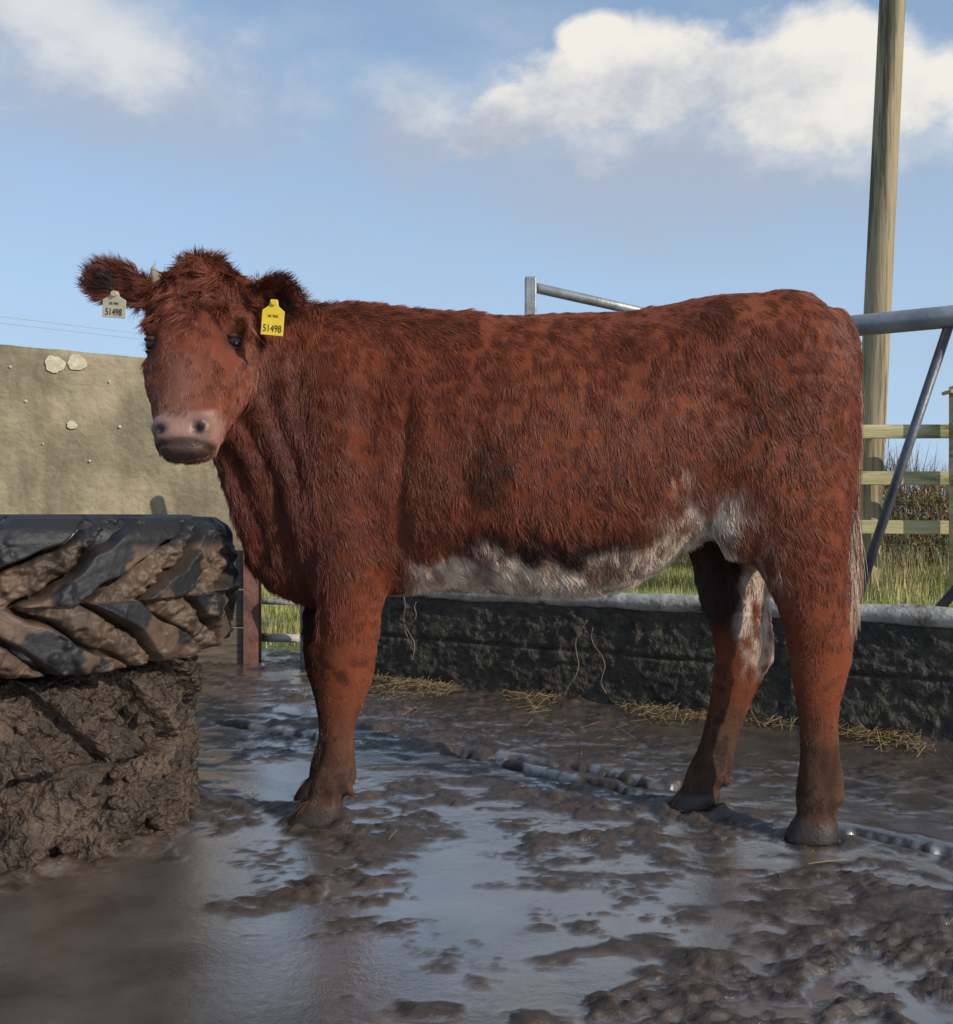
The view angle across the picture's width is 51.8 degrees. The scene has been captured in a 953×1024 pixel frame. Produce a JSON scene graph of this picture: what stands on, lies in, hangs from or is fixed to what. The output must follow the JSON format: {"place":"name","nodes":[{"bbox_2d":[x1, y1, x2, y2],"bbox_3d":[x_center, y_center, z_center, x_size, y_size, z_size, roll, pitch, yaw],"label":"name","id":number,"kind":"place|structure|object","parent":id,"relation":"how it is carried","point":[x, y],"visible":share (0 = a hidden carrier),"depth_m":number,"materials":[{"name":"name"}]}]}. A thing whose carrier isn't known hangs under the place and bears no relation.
{"place":"outdoors","nodes":[
{"label":"outdoors","id":0,"kind":"place"},
{"bbox_2d":[0,316,143,339],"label":"utility wires","id":1,"kind":"object","parent":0,"point":[72,325],"visible":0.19,"depth_m":27.71,"materials":[{"name":"metal"}]},
{"bbox_2d":[0,514,952,1023],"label":"ground","id":2,"kind":"structure","parent":0,"point":[602,888],"depth_m":1.96,"materials":[{"name":"brown soil"}]},
{"bbox_2d":[0,655,202,871],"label":"tractor tyre","id":3,"kind":"object","parent":2,"relation":"on","point":[93,766],"visible":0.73,"depth_m":2.12,"materials":[{"name":"brown soil"}]},
{"bbox_2d":[0,514,239,678],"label":"tractor tyre","id":4,"kind":"object","parent":3,"relation":"on","point":[83,594],"visible":1,"depth_m":2.05,"materials":[{"name":"rubber"}]},
{"bbox_2d":[0,344,242,627],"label":"concrete wall","id":5,"kind":"structure","parent":2,"relation":"on","point":[127,469],"depth_m":5.22,"materials":[{"name":"beige concrete"}]},
{"bbox_2d":[9,354,120,461],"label":"lichen spots","id":6,"kind":"object","parent":5,"relation":"attached to","point":[54,364],"visible":1,"depth_m":5.17,"materials":[{"name":"white plant"}]},
{"bbox_2d":[196,550,242,663],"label":"timber boards","id":7,"kind":"object","parent":2,"relation":"on","point":[229,649],"visible":0.12,"depth_m":4.86,"materials":[{"name":"brown wood"}]},
{"bbox_2d":[243,552,261,663],"bbox_3d":[-1.111,0.475,4.869,0.072,0.650,0.078,0,0,0],"label":"rusty post","id":8,"kind":"object","parent":2,"relation":"on","point":[252,621],"visible":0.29,"depth_m":4.83,"materials":[{"name":"metal"}]},
{"bbox_2d":[262,598,299,642],"bbox_3d":[-0.961,0.548,4.947,0.245,0.228,0.058,0,0,-5],"label":"rail","id":9,"kind":"object","parent":8,"relation":"attached to","point":[275,637],"visible":0.56,"depth_m":4.93,"materials":[{"name":"grey metal"}]},
{"bbox_2d":[73,244,868,845],"bbox_3d":[0.020,0.094,2.320,1.800,1.319,0.659,0,0,0],"label":"cow","id":10,"kind":"object","parent":2,"relation":"on","point":[367,458],"visible":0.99,"depth_m":2.22},
{"bbox_2d":[201,669,947,876],"bbox_3d":[0.421,0.713,3.276,3.099,0.068,2.571,0,0,0],"label":"straw","id":11,"kind":"object","parent":2,"relation":"on","point":[437,685],"visible":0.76,"depth_m":3.57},
{"bbox_2d":[525,276,643,314],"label":"galvanised gate","id":12,"kind":"structure","parent":2,"relation":"on","point":[533,288],"depth_m":5.14,"materials":[{"name":"metal"}]},
{"bbox_2d":[300,305,952,741],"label":"feed barrier","id":13,"kind":"object","parent":2,"relation":"on","point":[636,649],"visible":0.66,"depth_m":3.71,"materials":[{"name":"concrete"}]},
{"bbox_2d":[667,439,948,572],"bbox_3d":[1.993,-0.474,11.942,24.938,2.595,4.369,0,0,0],"label":"hedge","id":14,"kind":"object","parent":2,"relation":"on","point":[932,501],"visible":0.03,"depth_m":11.64,"materials":[{"name":"green plant"}]},
{"bbox_2d":[860,0,905,593],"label":"utility pole","id":15,"kind":"object","parent":2,"relation":"on","point":[883,187],"visible":0.75,"depth_m":8.50,"materials":[{"name":"brown wood"}]},
{"bbox_2d":[860,386,952,588],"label":"timber fence","id":16,"kind":"object","parent":2,"relation":"on","point":[911,477],"visible":0.12,"depth_m":8.17,"materials":[{"name":"beige wood"}]},
{"bbox_2d":[0,0,952,513],"label":"sky","id":17,"kind":"structure","parent":0,"point":[439,154],"materials":[{"name":"blue"}]},
{"bbox_2d":[262,546,952,647],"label":"grass","id":18,"kind":"structure","parent":0,"point":[901,580],"depth_m":8.49,"materials":[{"name":"green plant"}]}
]}

